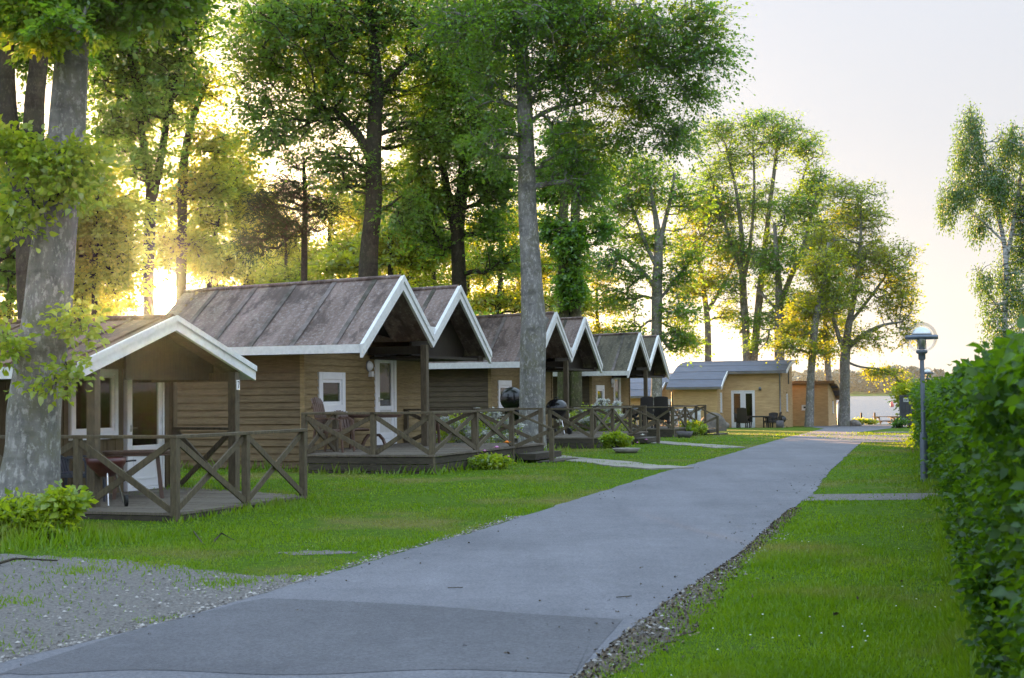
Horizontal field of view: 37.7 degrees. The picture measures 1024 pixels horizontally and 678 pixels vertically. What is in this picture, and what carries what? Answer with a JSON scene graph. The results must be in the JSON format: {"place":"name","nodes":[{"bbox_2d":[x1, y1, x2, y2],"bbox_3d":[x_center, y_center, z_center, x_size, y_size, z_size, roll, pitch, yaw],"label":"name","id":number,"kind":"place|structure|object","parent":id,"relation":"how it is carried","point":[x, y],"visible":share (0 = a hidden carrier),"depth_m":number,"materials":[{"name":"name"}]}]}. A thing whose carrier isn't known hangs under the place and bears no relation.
{"place":"outdoors","nodes":[
{"label":"outdoors","id":0,"kind":"place"},
{"bbox_2d":[435,414,440,443],"bbox_3d":[-1.855,2.066,34.708,0.400,0.702,0.400,-1,-2,19],"label":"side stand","id":1,"kind":"object","parent":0,"point":[438,432],"visible":0.3,"depth_m":34.76,"materials":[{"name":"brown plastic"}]},
{"bbox_2d":[0,424,906,677],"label":"road","id":2,"kind":"structure","parent":0,"point":[592,554],"depth_m":15.48,"materials":[{"name":"grey asphalt"}]},
{"bbox_2d":[0,598,622,674],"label":"road patch","id":3,"kind":"object","parent":2,"relation":"on","point":[278,636],"visible":1,"depth_m":10.06,"materials":[{"name":"grey asphalt"}]},
{"bbox_2d":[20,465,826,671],"bbox_3d":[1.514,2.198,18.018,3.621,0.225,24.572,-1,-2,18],"label":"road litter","id":4,"kind":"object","parent":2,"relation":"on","point":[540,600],"visible":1,"depth_m":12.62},
{"bbox_2d":[0,424,1002,677],"bbox_3d":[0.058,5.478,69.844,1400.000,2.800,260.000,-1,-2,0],"label":"ground","id":5,"kind":"structure","parent":0,"point":[744,432],"depth_m":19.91,"materials":[{"name":"green plant"}]},
{"bbox_2d":[0,171,17,318],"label":"background tree","id":6,"kind":"object","parent":5,"relation":"on","point":[11,313],"visible":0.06,"depth_m":73.84,"materials":[{"name":"green plant"}]},
{"bbox_2d":[0,479,98,539],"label":"beech shrub","id":7,"kind":"object","parent":5,"relation":"on","point":[60,502],"visible":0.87,"depth_m":17.69,"materials":[{"name":"green plant"}]},
{"bbox_2d":[0,31,106,318],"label":"beech tree","id":8,"kind":"object","parent":5,"relation":"on","point":[14,265],"visible":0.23,"depth_m":31.08,"materials":[{"name":"green plant"}]},
{"bbox_2d":[98,223,142,315],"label":"background tree","id":9,"kind":"object","parent":5,"relation":"on","point":[121,310],"visible":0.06,"depth_m":83.80,"materials":[{"name":"plant"}]},
{"bbox_2d":[0,0,245,522],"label":"beech tree","id":10,"kind":"object","parent":5,"relation":"on","point":[56,166],"visible":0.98,"depth_m":18.36,"materials":[{"name":"green plant"}]},
{"bbox_2d":[73,142,177,315],"bbox_3d":[-9.052,-0.655,33.179,3.544,7.411,3.253,1,-3,-44],"label":"beech tree","id":11,"kind":"object","parent":5,"relation":"on","point":[101,249],"visible":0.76,"depth_m":32.94,"materials":[{"name":"green plant"}]},
{"bbox_2d":[0,314,306,521],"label":"cabin","id":12,"kind":"object","parent":5,"relation":"on","point":[143,365],"visible":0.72,"depth_m":23.06,"materials":[{"name":"brown wood"}]},
{"bbox_2d":[61,455,106,501],"bbox_3d":[-6.390,1.983,21.879,0.758,0.820,0.636,-1,-2,10],"label":"plastic chair","id":13,"kind":"object","parent":12,"relation":"on","point":[66,473],"visible":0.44,"depth_m":21.99,"materials":[{"name":"black plastic"}]},
{"bbox_2d":[68,369,118,440],"bbox_3d":[-6.593,1.027,23.676,0.115,1.115,1.250,-1,-2,21],"label":"window","id":14,"kind":"structure","parent":12,"relation":"in","point":[109,404],"depth_m":23.91,"materials":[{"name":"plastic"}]},
{"bbox_2d":[85,457,135,505],"bbox_3d":[-5.668,2.018,21.202,0.705,0.680,0.597,0,-2,-23],"label":"barbecue","id":15,"kind":"object","parent":12,"relation":"on","point":[98,467],"visible":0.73,"depth_m":21.02,"materials":[{"name":"red metal"}]},
{"bbox_2d":[103,450,169,499],"bbox_3d":[-5.694,2.062,22.834,1.040,0.725,0.720,0,-2,-14],"label":"porch table","id":16,"kind":"object","parent":12,"relation":"on","point":[119,453],"visible":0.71,"depth_m":22.56,"materials":[{"name":"brown wood"}]},
{"bbox_2d":[123,369,164,491],"bbox_3d":[-6.105,1.503,24.968,0.118,2.000,1.060,-1,-2,21],"label":"door","id":17,"kind":"structure","parent":12,"relation":"in","point":[143,400],"depth_m":24.96,"materials":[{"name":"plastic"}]},
{"bbox_2d":[86,0,233,314],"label":"beech tree","id":18,"kind":"object","parent":5,"relation":"on","point":[150,92],"visible":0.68,"depth_m":47.89,"materials":[{"name":"green plant"}]},
{"bbox_2d":[0,554,320,662],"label":"gravel","id":19,"kind":"structure","parent":5,"relation":"on","point":[51,604],"depth_m":12.52,"materials":[{"name":"grey gravel"}]},
{"bbox_2d":[0,557,57,563],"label":"twig","id":20,"kind":"object","parent":19,"relation":"on","point":[10,559],"visible":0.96,"depth_m":15.05,"materials":[{"name":"brown wood"}]},
{"bbox_2d":[0,515,791,677],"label":"pebbles","id":21,"kind":"object","parent":19,"relation":"on","point":[103,633],"visible":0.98,"depth_m":12.20,"materials":[{"name":"grey gravel"}]},
{"bbox_2d":[124,45,255,301],"bbox_3d":[-10.770,-3.064,50.005,4.645,13.686,3.371,-1,-2,16],"label":"beech tree","id":22,"kind":"object","parent":5,"relation":"on","point":[180,240],"visible":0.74,"depth_m":50.01,"materials":[{"name":"green plant"}]},
{"bbox_2d":[169,272,231,303],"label":"background tree","id":23,"kind":"object","parent":5,"relation":"on","point":[194,285],"visible":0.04,"depth_m":94.36,"materials":[{"name":"plant"}]},
{"bbox_2d":[163,118,283,287],"bbox_3d":[-11.177,-2.261,57.933,5.226,12.853,4.750,-1,-2,0],"label":"beech tree","id":24,"kind":"object","parent":5,"relation":"on","point":[225,268],"visible":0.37,"depth_m":57.98,"materials":[{"name":"green plant"}]},
{"bbox_2d":[190,204,300,287],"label":"background tree","id":25,"kind":"object","parent":5,"relation":"on","point":[247,281],"visible":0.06,"depth_m":77.91,"materials":[{"name":"green plant"}]},
{"bbox_2d":[220,169,320,285],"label":"background tree","id":26,"kind":"object","parent":5,"relation":"on","point":[269,230],"visible":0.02,"depth_m":86.02,"materials":[{"name":"green plant"}]},
{"bbox_2d":[211,141,363,281],"bbox_3d":[-6.806,-1.280,45.164,4.121,9.605,4.195,1,-3,-42],"label":"pine tree","id":27,"kind":"object","parent":5,"relation":"on","point":[276,216],"visible":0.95,"depth_m":45.06,"materials":[{"name":"green plant"}]},
{"bbox_2d":[254,219,324,283],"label":"background tree","id":28,"kind":"object","parent":5,"relation":"on","point":[291,273],"visible":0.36,"depth_m":67.84,"materials":[{"name":"green plant"}]},
{"bbox_2d":[278,550,354,554],"bbox_3d":[-2.073,2.269,15.946,0.938,0.001,0.482,-1,-2,0],"label":"bare patch","id":29,"kind":"object","parent":5,"relation":"on","point":[323,551],"visible":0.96,"depth_m":15.92,"materials":[{"name":"grey gravel"}]},
{"bbox_2d":[269,173,386,280],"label":"background tree","id":30,"kind":"object","parent":5,"relation":"on","point":[317,249],"visible":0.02,"depth_m":79.73,"materials":[{"name":"green plant"}]},
{"bbox_2d":[190,0,506,276],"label":"beech tree","id":31,"kind":"object","parent":5,"relation":"on","point":[278,26],"visible":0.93,"depth_m":42.97,"materials":[{"name":"green plant"}]},
{"bbox_2d":[315,182,399,277],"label":"background tree","id":32,"kind":"object","parent":5,"relation":"on","point":[352,226],"depth_m":96.26,"materials":[{"name":"green plant"}]},
{"bbox_2d":[315,183,423,286],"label":"background tree","id":33,"kind":"object","parent":5,"relation":"on","point":[343,243],"visible":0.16,"depth_m":65.79,"materials":[{"name":"green plant"}]},
{"bbox_2d":[166,274,577,473],"bbox_3d":[-3.079,0.890,32.970,8.000,4.374,8.306,-1,-2,19],"label":"cabin","id":34,"kind":"object","parent":5,"relation":"on","point":[372,346],"visible":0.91,"depth_m":31.41,"materials":[{"name":"wood"}]},
{"bbox_2d":[317,372,345,411],"bbox_3d":[-3.831,1.124,31.746,0.085,0.840,1.240,-1,-2,19],"label":"window","id":35,"kind":"structure","parent":34,"relation":"in","point":[332,387],"depth_m":31.79,"materials":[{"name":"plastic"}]},
{"bbox_2d":[311,397,354,452],"bbox_3d":[-3.593,1.706,29.935,0.758,1.100,0.636,-1,-2,20],"label":"plastic chair","id":36,"kind":"object","parent":34,"relation":"on","point":[317,405],"visible":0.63,"depth_m":30.00,"materials":[{"name":"brown plastic"}]},
{"bbox_2d":[330,410,368,449],"bbox_3d":[-3.361,1.894,31.266,0.758,0.820,0.636,-2,-3,40],"label":"plastic chair","id":37,"kind":"object","parent":34,"relation":"on","point":[346,423],"visible":0.44,"depth_m":31.44,"materials":[{"name":"brown plastic"}]},
{"bbox_2d":[348,414,402,445],"bbox_3d":[-2.976,1.973,32.320,1.240,0.712,0.900,0,-2,-6],"label":"porch table","id":38,"kind":"object","parent":34,"relation":"on","point":[367,436],"visible":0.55,"depth_m":32.02,"materials":[{"name":"brown wood"}]},
{"bbox_2d":[374,355,396,444],"bbox_3d":[-2.898,1.352,34.352,0.118,2.120,1.170,-1,-2,19],"label":"door","id":39,"kind":"structure","parent":34,"relation":"in","point":[385,375],"depth_m":34.41,"materials":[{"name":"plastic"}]},
{"bbox_2d":[299,211,479,286],"bbox_3d":[-4.042,-0.448,50.119,6.260,8.327,3.787,-1,-2,0],"label":"beech tree","id":40,"kind":"object","parent":5,"relation":"on","point":[340,263],"visible":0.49,"depth_m":49.65,"materials":[{"name":"green plant"}]},
{"bbox_2d":[380,157,451,286],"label":"background tree","id":41,"kind":"object","parent":5,"relation":"on","point":[425,281],"visible":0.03,"depth_m":83.96,"materials":[{"name":"green plant"}]},
{"bbox_2d":[398,207,486,305],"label":"background tree","id":42,"kind":"object","parent":5,"relation":"on","point":[433,276],"visible":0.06,"depth_m":71.67,"materials":[{"name":"green plant"}]},
{"bbox_2d":[380,0,552,297],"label":"beech tree","id":43,"kind":"object","parent":5,"relation":"on","point":[457,216],"visible":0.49,"depth_m":45.86,"materials":[{"name":"green plant"}]},
{"bbox_2d":[441,212,507,315],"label":"background tree","id":44,"kind":"object","parent":5,"relation":"on","point":[470,283],"visible":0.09,"depth_m":85.61,"materials":[{"name":"green plant"}]},
{"bbox_2d":[436,407,527,442],"bbox_3d":[-0.837,2.301,37.093,2.475,1.264,2.057,-1,-2,0],"label":"flowering shrub","id":45,"kind":"object","parent":5,"relation":"on","point":[466,431],"visible":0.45,"depth_m":36.90,"materials":[{"name":"green plant"}]},
{"bbox_2d":[467,441,515,469],"bbox_3d":[-0.430,2.326,29.558,0.898,0.650,0.813,-2,-2,29],"label":"flower clump","id":46,"kind":"object","parent":5,"relation":"on","point":[496,461],"visible":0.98,"depth_m":29.46,"materials":[{"name":"green plant"}]},
{"bbox_2d":[445,204,549,314],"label":"background tree","id":47,"kind":"object","parent":5,"relation":"on","point":[496,302],"visible":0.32,"depth_m":79.98,"materials":[{"name":"green plant"}]},
{"bbox_2d":[485,189,555,313],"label":"background tree","id":48,"kind":"object","parent":5,"relation":"on","point":[544,284],"visible":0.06,"depth_m":91.65,"materials":[{"name":"green plant"}]},
{"bbox_2d":[429,311,660,448],"bbox_3d":[0.489,1.423,46.016,8.000,4.374,8.306,-1,-2,18],"label":"cabin","id":49,"kind":"object","parent":5,"relation":"on","point":[571,346],"visible":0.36,"depth_m":44.17,"materials":[{"name":"wood"}]},
{"bbox_2d":[497,380,511,407],"bbox_3d":[-0.234,1.656,44.774,0.085,0.840,1.240,-1,-2,18],"label":"window","id":50,"kind":"structure","parent":49,"relation":"in","point":[502,384],"depth_m":44.51,"materials":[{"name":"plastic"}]},
{"bbox_2d":[500,387,519,435],"bbox_3d":[0.088,2.030,41.629,0.693,1.409,1.121,-1,-2,21],"label":"barbecue","id":51,"kind":"object","parent":49,"relation":"on","point":[509,397],"visible":0.41,"depth_m":41.24,"materials":[{"name":"black metal"}]},
{"bbox_2d":[546,397,571,433],"bbox_3d":[1.391,2.272,44.445,0.816,1.109,0.693,1,-3,-40],"label":"barbecue","id":52,"kind":"object","parent":49,"relation":"on","point":[557,403],"visible":0.68,"depth_m":44.21,"materials":[{"name":"black metal"}]},
{"bbox_2d":[509,204,608,325],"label":"background tree","id":53,"kind":"object","parent":5,"relation":"on","point":[549,299],"visible":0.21,"depth_m":77.85,"materials":[{"name":"green plant"}]},
{"bbox_2d":[534,117,592,429],"bbox_3d":[1.677,-2.199,56.392,3.024,12.297,3.086,-1,-2,0],"label":"ivy tree","id":54,"kind":"object","parent":5,"relation":"on","point":[547,228],"visible":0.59,"depth_m":55.99,"materials":[{"name":"green plant"}]},
{"bbox_2d":[377,0,756,450],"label":"beech tree","id":55,"kind":"object","parent":5,"relation":"on","point":[585,42],"visible":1,"depth_m":38.83,"materials":[{"name":"green plant"}]},
{"bbox_2d":[545,117,632,430],"bbox_3d":[2.907,-2.156,56.262,3.444,12.176,2.975,-1,-2,0],"label":"ivy tree","id":56,"kind":"object","parent":5,"relation":"on","point":[582,291],"visible":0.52,"depth_m":55.87,"materials":[{"name":"green plant"}]},
{"bbox_2d":[555,398,634,430],"bbox_3d":[2.842,2.753,50.454,2.782,1.553,2.361,-1,-2,0],"label":"flowering shrub","id":57,"kind":"object","parent":5,"relation":"on","point":[585,420],"visible":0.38,"depth_m":50.05,"materials":[{"name":"green plant"}]},
{"bbox_2d":[582,260,637,333],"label":"background tree","id":58,"kind":"object","parent":5,"relation":"on","point":[594,327],"visible":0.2,"depth_m":87.73,"materials":[{"name":"green plant"}]},
{"bbox_2d":[597,430,648,447],"bbox_3d":[3.046,2.779,41.162,1.402,0.563,0.780,-1,-2,0],"label":"flower clump","id":59,"kind":"object","parent":5,"relation":"on","point":[616,439],"visible":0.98,"depth_m":41.07,"materials":[{"name":"green plant"}]},
{"bbox_2d":[612,448,639,452],"bbox_3d":[2.857,2.785,37.457,0.720,0.120,0.720,-1,-2,0],"label":"planter","id":60,"kind":"object","parent":5,"relation":"on","point":[626,450],"visible":0.99,"depth_m":37.22,"materials":[{"name":"grey concrete"}]},
{"bbox_2d":[553,332,727,436],"bbox_3d":[4.102,1.971,59.206,8.000,4.374,8.306,-1,-2,18],"label":"cabin","id":61,"kind":"object","parent":5,"relation":"on","point":[625,357],"visible":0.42,"depth_m":57.87,"materials":[{"name":"wood"}]},
{"bbox_2d":[595,385,604,401],"bbox_3d":[3.386,2.204,57.961,0.085,0.840,1.240,-1,-2,18],"label":"window","id":62,"kind":"structure","parent":61,"relation":"in","point":[600,389],"depth_m":58.02,"materials":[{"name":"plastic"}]},
{"bbox_2d":[613,378,620,423],"bbox_3d":[4.241,2.434,60.594,0.118,2.120,1.170,-1,-2,18],"label":"door","id":63,"kind":"structure","parent":61,"relation":"in","point":[617,381],"depth_m":60.79,"materials":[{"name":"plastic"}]},
{"bbox_2d":[634,396,652,427],"bbox_3d":[4.902,2.716,55.612,0.594,1.171,0.663,0,-2,-20],"label":"woven chair","id":64,"kind":"object","parent":61,"relation":"on","point":[647,401],"visible":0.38,"depth_m":55.39,"materials":[{"name":"wicker"}]},
{"bbox_2d":[653,396,669,427],"bbox_3d":[5.482,2.686,54.969,0.594,1.171,0.663,-1,-2,10],"label":"woven chair","id":65,"kind":"object","parent":61,"relation":"on","point":[660,400],"visible":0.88,"depth_m":54.73,"materials":[{"name":"wicker"}]},
{"bbox_2d":[630,373,672,424],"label":"chalet","id":66,"kind":"object","parent":5,"relation":"on","point":[636,389],"visible":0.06,"depth_m":99.43,"materials":[{"name":"wood"}]},
{"bbox_2d":[582,142,730,424],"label":"beech tree","id":67,"kind":"object","parent":5,"relation":"on","point":[656,243],"visible":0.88,"depth_m":75.94,"materials":[{"name":"green plant"}]},
{"bbox_2d":[677,431,692,437],"bbox_3d":[6.105,3.381,52.995,0.600,0.220,0.600,-1,-2,0],"label":"planter","id":68,"kind":"object","parent":5,"relation":"on","point":[685,434],"visible":0.86,"depth_m":52.79,"materials":[{"name":"grey concrete"}]},
{"bbox_2d":[569,507,801,677],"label":"gravel","id":69,"kind":"structure","parent":5,"relation":"on","point":[748,546],"depth_m":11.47,"materials":[{"name":"grey gravel"}]},
{"bbox_2d":[676,419,707,435],"bbox_3d":[6.782,3.394,56.678,1.248,0.772,1.102,-1,-2,21],"label":"bush","id":70,"kind":"object","parent":5,"relation":"on","point":[696,426],"visible":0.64,"depth_m":56.58,"materials":[{"name":"green plant"}]},
{"bbox_2d":[663,184,751,361],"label":"beech tree","id":71,"kind":"object","parent":5,"relation":"on","point":[711,283],"visible":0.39,"depth_m":100.91,"materials":[{"name":"green plant"}]},
{"bbox_2d":[701,412,726,430],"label":"boulder","id":72,"kind":"object","parent":5,"relation":"on","point":[722,423],"visible":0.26,"depth_m":71.40,"materials":[{"name":"grey stone"}]},
{"bbox_2d":[666,360,798,427],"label":"chalet","id":73,"kind":"object","parent":5,"relation":"on","point":[725,389],"visible":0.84,"depth_m":85.20,"materials":[{"name":"wood"}]},
{"bbox_2d":[731,391,742,427],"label":"door","id":74,"kind":"structure","parent":73,"relation":"in","point":[733,423],"depth_m":85.54,"materials":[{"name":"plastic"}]},
{"bbox_2d":[736,408,749,427],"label":"woven chair","id":75,"kind":"object","parent":73,"relation":"on","point":[741,417],"visible":0.94,"depth_m":83.32,"materials":[{"name":"wicker"}]},
{"bbox_2d":[743,390,754,427],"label":"door","id":76,"kind":"structure","parent":73,"relation":"in","point":[746,391],"depth_m":85.20,"materials":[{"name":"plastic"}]},
{"bbox_2d":[747,416,771,427],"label":"dining table","id":77,"kind":"object","parent":73,"relation":"on","point":[751,417],"visible":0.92,"depth_m":83.52,"materials":[{"name":"wicker"}]},
{"bbox_2d":[763,412,777,427],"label":"woven chair","id":78,"kind":"object","parent":73,"relation":"on","point":[773,414],"visible":0.54,"depth_m":84.19,"materials":[{"name":"wicker"}]},
{"bbox_2d":[768,412,781,427],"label":"woven chair","id":79,"kind":"object","parent":73,"relation":"on","point":[778,418],"visible":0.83,"depth_m":83.10,"materials":[{"name":"wicker"}]},
{"bbox_2d":[670,105,838,360],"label":"beech tree","id":80,"kind":"object","parent":5,"relation":"on","point":[731,158],"visible":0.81,"depth_m":98.99,"materials":[{"name":"green plant"}]},
{"bbox_2d":[776,420,783,427],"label":"barrel","id":81,"kind":"object","parent":5,"relation":"on","point":[779,423],"visible":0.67,"depth_m":82.41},
{"bbox_2d":[736,159,846,359],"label":"beech tree","id":82,"kind":"object","parent":5,"relation":"on","point":[801,209],"visible":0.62,"depth_m":96.91,"materials":[{"name":"green plant"}]},
{"bbox_2d":[758,242,866,426],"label":"beech tree","id":83,"kind":"object","parent":5,"relation":"on","point":[821,273],"visible":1,"depth_m":84.75,"materials":[{"name":"green plant"}]},
{"bbox_2d":[792,381,839,425],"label":"chalet","id":84,"kind":"object","parent":5,"relation":"on","point":[826,395],"visible":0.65,"depth_m":89.65,"materials":[{"name":"wood"}]},
{"bbox_2d":[801,199,861,380],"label":"beech tree","id":85,"kind":"object","parent":5,"relation":"on","point":[840,321],"visible":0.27,"depth_m":95.75,"materials":[{"name":"green plant"}]},
{"bbox_2d":[774,173,928,425],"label":"beech tree","id":86,"kind":"object","parent":5,"relation":"on","point":[884,263],"visible":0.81,"depth_m":86.93,"materials":[{"name":"green plant"}]},
{"bbox_2d":[849,419,861,425],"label":"boulder","id":87,"kind":"object","parent":5,"relation":"on","point":[854,422],"visible":0.7,"depth_m":85.63,"materials":[{"name":"grey stone"}]},
{"bbox_2d":[852,417,870,423],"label":"shore plant","id":88,"kind":"object","parent":5,"relation":"on","point":[861,420],"visible":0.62,"depth_m":94.82,"materials":[{"name":"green plant"}]},
{"bbox_2d":[872,416,898,423],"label":"picnic table","id":89,"kind":"object","parent":5,"relation":"on","point":[881,421],"visible":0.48,"depth_m":99.52,"materials":[{"name":"brown wood"}]},
{"bbox_2d":[889,416,909,427],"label":"ground plant","id":90,"kind":"object","parent":5,"relation":"on","point":[898,422],"visible":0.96,"depth_m":74.74,"materials":[{"name":"green plant"}]},
{"bbox_2d":[886,374,919,426],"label":"lakeside bush","id":91,"kind":"object","parent":5,"relation":"on","point":[901,390],"visible":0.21,"depth_m":78.83,"materials":[{"name":"green plant"}]},
{"bbox_2d":[899,395,914,427],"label":"waste container","id":92,"kind":"object","parent":5,"relation":"on","point":[904,407],"visible":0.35,"depth_m":75.83,"materials":[{"name":"grey plastic"}]},
{"bbox_2d":[905,327,937,480],"bbox_3d":[6.842,1.097,24.976,0.540,2.761,0.540,-1,-2,0],"label":"lamp post","id":93,"kind":"object","parent":5,"relation":"on","point":[921,335],"visible":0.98,"depth_m":24.93,"materials":[{"name":"metal"}]},
{"bbox_2d":[904,374,949,489],"bbox_3d":[9.887,1.831,32.748,2.389,2.209,25.011,-1,-2,14],"label":"hedge","id":94,"kind":"object","parent":5,"relation":"on","point":[934,438],"visible":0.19,"depth_m":26.30,"materials":[{"name":"green plant"}]},
{"bbox_2d":[927,314,1023,677],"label":"hedge","id":95,"kind":"object","parent":5,"relation":"on","point":[981,476],"visible":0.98,"depth_m":7.34,"materials":[{"name":"green plant"}]},
{"bbox_2d":[954,342,996,399],"bbox_3d":[3.378,0.188,9.002,1.362,0.536,8.753,-1,-2,15],"label":"hedge shoot","id":96,"kind":"object","parent":95,"relation":"attached to","point":[968,387],"visible":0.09,"depth_m":8.40,"materials":[{"name":"green plant"}]},
{"bbox_2d":[932,94,1023,355],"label":"birch tree","id":97,"kind":"object","parent":5,"relation":"on","point":[994,186],"visible":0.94,"depth_m":57.99,"materials":[{"name":"green plant"}]},
{"bbox_2d":[0,0,1023,376],"label":"sky","id":98,"kind":"structure","parent":0,"point":[887,80],"materials":[{"name":"white"}]},
{"bbox_2d":[555,455,693,469],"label":"path","id":99,"kind":"structure","parent":0,"point":[635,465],"depth_m":30.58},
{"bbox_2d":[674,409,700,424],"bbox_3d":[7.354,3.453,62.927,1.060,1.040,0.860,-1,-2,18],"label":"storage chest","id":100,"kind":"object","parent":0,"point":[693,415],"visible":0.19,"depth_m":62.61,"materials":[{"name":"white plastic"}]},
{"bbox_2d":[648,441,746,447],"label":"path","id":101,"kind":"structure","parent":0,"point":[692,444],"depth_m":42.98,"materials":[{"name":"grey concrete"}]},
{"bbox_2d":[836,396,899,424],"bbox_3d":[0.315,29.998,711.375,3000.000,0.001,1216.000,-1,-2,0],"label":"lake","id":102,"kind":"structure","parent":0,"point":[867,406],"depth_m":306.28,"materials":[{"name":"grey liquid"}]},
{"bbox_2d":[802,493,937,500],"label":"path","id":103,"kind":"structure","parent":0,"point":[898,496],"depth_m":22.28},
{"bbox_2d":[850,391,897,395],"bbox_3d":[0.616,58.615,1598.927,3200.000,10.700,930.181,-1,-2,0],"label":"shore","id":104,"kind":"structure","parent":0,"point":[858,393],"depth_m":1157.82,"materials":[{"name":"beige sand"}]},
{"bbox_2d":[792,364,951,393],"bbox_3d":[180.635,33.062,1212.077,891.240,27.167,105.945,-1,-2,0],"label":"woods","id":105,"kind":"object","parent":104,"relation":"on","point":[858,383],"visible":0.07,"depth_m":1173.34,"materials":[{"name":"green plant"}]},
{"bbox_2d":[850,434,908,441],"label":"side road","id":106,"kind":"structure","parent":0,"point":[864,439],"depth_m":48.47,"materials":[{"name":"grey gravel"}]},
{"bbox_2d":[924,369,933,379],"bbox_3d":[17.728,2.584,63.941,0.540,2.761,0.540,-1,-2,0],"label":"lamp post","id":107,"kind":"object","parent":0,"point":[927,372],"visible":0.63,"depth_m":63.87,"materials":[{"name":"metal"}]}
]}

